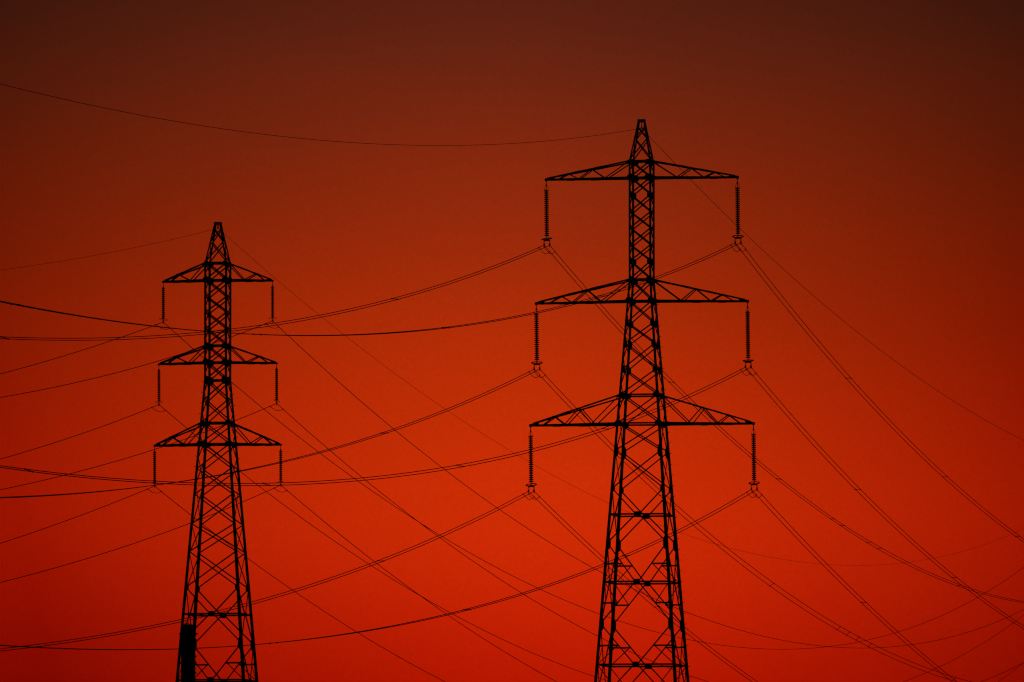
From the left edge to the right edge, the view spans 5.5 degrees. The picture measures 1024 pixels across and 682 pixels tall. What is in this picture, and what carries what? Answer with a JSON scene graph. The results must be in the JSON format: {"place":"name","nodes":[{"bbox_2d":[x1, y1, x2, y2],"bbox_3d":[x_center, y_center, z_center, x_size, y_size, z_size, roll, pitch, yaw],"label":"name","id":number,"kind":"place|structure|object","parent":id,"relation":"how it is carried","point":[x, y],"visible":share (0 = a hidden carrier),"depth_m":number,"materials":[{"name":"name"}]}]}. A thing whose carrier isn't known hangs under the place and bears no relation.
{"place":"outdoors","nodes":[
{"label":"outdoors","id":0,"kind":"place"},
{"bbox_2d":[0,0,1023,681],"label":"sky","id":1,"kind":"structure","parent":0,"point":[875,148],"materials":[{"name":"red"}]},
{"bbox_3d":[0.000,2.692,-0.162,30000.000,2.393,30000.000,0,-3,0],"label":"ground","id":2,"kind":"structure","parent":0,"visible":0},
{"bbox_2d":[153,222,281,681],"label":"electricity pylon","id":3,"kind":"object","parent":2,"relation":"on","point":[208,381],"visible":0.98,"depth_m":800.90,"materials":[{"name":"metal"}]},
{"bbox_2d":[152,448,156,486],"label":"insulator string","id":4,"kind":"object","parent":3,"relation":"hanging from","point":[154,464],"visible":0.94,"depth_m":801.62,"materials":[{"name":"black ceramic"}]},
{"bbox_2d":[0,486,1022,681],"bbox_3d":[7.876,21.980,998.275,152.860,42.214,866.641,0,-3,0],"label":"conductor","id":5,"kind":"object","parent":4,"relation":"attached to","point":[254,563],"visible":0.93,"depth_m":829.04,"materials":[{"name":"metal"}]},
{"bbox_2d":[155,369,162,406],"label":"insulator string","id":6,"kind":"object","parent":3,"relation":"hanging from","point":[158,392],"visible":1,"depth_m":801.95,"materials":[{"name":"black ceramic"}]},
{"bbox_2d":[1,405,1021,681],"bbox_3d":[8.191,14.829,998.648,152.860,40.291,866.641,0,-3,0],"label":"conductor","id":7,"kind":"object","parent":6,"relation":"attached to","point":[343,547],"visible":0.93,"depth_m":865.64,"materials":[{"name":"metal"}]},
{"bbox_2d":[160,283,167,322],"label":"insulator string","id":8,"kind":"object","parent":3,"relation":"hanging from","point":[163,302],"visible":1,"depth_m":802.25,"materials":[{"name":"black ceramic"}]},
{"bbox_2d":[1,322,1023,649],"bbox_3d":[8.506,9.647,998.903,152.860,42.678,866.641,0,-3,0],"label":"conductor","id":9,"kind":"object","parent":8,"relation":"attached to","point":[425,526],"visible":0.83,"depth_m":909.41,"materials":[{"name":"metal"}]},
{"bbox_2d":[179,622,197,681],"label":"equipment housing","id":10,"kind":"object","parent":3,"relation":"attached to","point":[189,642],"visible":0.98,"depth_m":799.36,"materials":[{"name":"metal"}]},
{"bbox_2d":[269,283,276,321],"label":"insulator string","id":11,"kind":"object","parent":3,"relation":"hanging from","point":[272,305],"visible":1,"depth_m":800.79,"materials":[{"name":"black ceramic"}]},
{"bbox_2d":[0,321,1021,647],"bbox_3d":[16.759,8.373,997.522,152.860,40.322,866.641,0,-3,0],"label":"conductor","id":12,"kind":"object","parent":11,"relation":"attached to","point":[460,481],"visible":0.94,"depth_m":854.46,"materials":[{"name":"metal"}]},
{"bbox_2d":[274,365,279,405],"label":"insulator string","id":13,"kind":"object","parent":3,"relation":"hanging from","point":[276,383],"visible":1,"depth_m":800.37,"materials":[{"name":"black ceramic"}]},
{"bbox_2d":[0,404,1023,681],"bbox_3d":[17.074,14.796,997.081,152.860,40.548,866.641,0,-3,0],"label":"conductor","id":14,"kind":"object","parent":13,"relation":"attached to","point":[378,490],"visible":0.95,"depth_m":821.56,"materials":[{"name":"metal"}]},
{"bbox_2d":[278,446,281,486],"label":"insulator string","id":15,"kind":"object","parent":3,"relation":"hanging from","point":[280,465],"visible":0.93,"depth_m":799.94,"materials":[{"name":"black ceramic"}]},
{"bbox_2d":[0,486,556,681],"bbox_3d":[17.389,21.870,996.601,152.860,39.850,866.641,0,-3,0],"label":"conductor","id":16,"kind":"object","parent":15,"relation":"attached to","point":[317,516],"visible":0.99,"depth_m":799.93,"materials":[{"name":"metal"}]},
{"bbox_2d":[529,119,754,681],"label":"electricity pylon","id":17,"kind":"object","parent":2,"relation":"on","point":[632,178],"visible":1,"depth_m":801.29,"materials":[{"name":"metal"}]},
{"bbox_2d":[525,427,536,492],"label":"insulator string","id":18,"kind":"object","parent":17,"relation":"hanging from","point":[530,460],"visible":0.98,"depth_m":802.25,"materials":[{"name":"black ceramic"}]},
{"bbox_2d":[0,491,757,681],"bbox_3d":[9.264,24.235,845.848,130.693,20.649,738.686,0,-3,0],"label":"twin conductor","id":19,"kind":"object","parent":18,"relation":"hanging from","point":[203,615],"visible":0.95,"depth_m":739.13,"materials":[{"name":"metal"}]},
{"bbox_2d":[531,305,542,370],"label":"insulator string","id":20,"kind":"object","parent":17,"relation":"hanging from","point":[536,319],"visible":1,"depth_m":802.73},
{"bbox_2d":[0,369,970,681],"bbox_3d":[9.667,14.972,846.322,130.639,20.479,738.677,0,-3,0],"label":"twin conductor","id":21,"kind":"object","parent":20,"relation":"hanging from","point":[456,407],"visible":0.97,"depth_m":786.89,"materials":[{"name":"metal"}]},
{"bbox_2d":[541,182,551,246],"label":"insulator string","id":22,"kind":"object","parent":17,"relation":"hanging from","point":[546,207],"visible":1,"depth_m":803.16,"materials":[{"name":"black ceramic"}]},
{"bbox_2d":[0,245,1023,602],"bbox_3d":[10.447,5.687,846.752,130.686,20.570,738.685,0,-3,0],"label":"twin conductor","id":23,"kind":"object","parent":22,"relation":"hanging from","point":[462,279],"visible":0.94,"depth_m":785.76,"materials":[{"name":"metal"}]},
{"bbox_2d":[732,179,743,244],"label":"insulator string","id":24,"kind":"object","parent":17,"relation":"hanging from","point":[737,196],"visible":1,"depth_m":800.64,"materials":[{"name":"black ceramic"}]},
{"bbox_2d":[0,243,1023,541],"bbox_3d":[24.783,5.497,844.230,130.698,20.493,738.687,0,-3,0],"label":"twin conductor","id":25,"kind":"object","parent":24,"relation":"hanging from","point":[536,313],"visible":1,"depth_m":729.66,"materials":[{"name":"metal"}]},
{"bbox_2d":[743,303,753,368],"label":"insulator string","id":26,"kind":"object","parent":17,"relation":"hanging from","point":[747,337],"visible":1,"depth_m":799.94,"materials":[{"name":"black ceramic"}]},
{"bbox_2d":[0,367,1023,628],"bbox_3d":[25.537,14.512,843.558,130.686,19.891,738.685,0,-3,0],"label":"twin conductor","id":27,"kind":"object","parent":26,"relation":"hanging from","point":[954,577],"visible":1,"depth_m":698.72,"materials":[{"name":"metal"}]},
{"bbox_2d":[748,425,759,491],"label":"insulator string","id":28,"kind":"object","parent":17,"relation":"hanging from","point":[753,436],"visible":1,"depth_m":799.31,"materials":[{"name":"black ceramic"}]},
{"bbox_2d":[0,489,956,681],"bbox_3d":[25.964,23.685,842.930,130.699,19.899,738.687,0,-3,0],"label":"twin conductor","id":29,"kind":"object","parent":28,"relation":"hanging from","point":[626,555],"visible":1,"depth_m":715.27,"materials":[{"name":"metal"}]},
{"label":"earth wire clamp","id":30,"kind":"object","parent":17,"relation":"hanging from","visible":0},
{"bbox_2d":[1,84,1017,437],"bbox_3d":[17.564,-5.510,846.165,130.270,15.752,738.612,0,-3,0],"label":"earth wire","id":31,"kind":"object","parent":30,"relation":"attached to","point":[525,142],"visible":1,"depth_m":739.69,"materials":[{"name":"metal"}]},
{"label":"earth wire clamp","id":32,"kind":"object","parent":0,"visible":0},
{"bbox_2d":[3,228,1015,565],"bbox_3d":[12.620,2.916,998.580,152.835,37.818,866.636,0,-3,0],"label":"earth wire","id":33,"kind":"object","parent":32,"relation":"attached to","point":[441,406],"visible":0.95,"depth_m":885.92,"materials":[{"name":"metal"}]}
]}

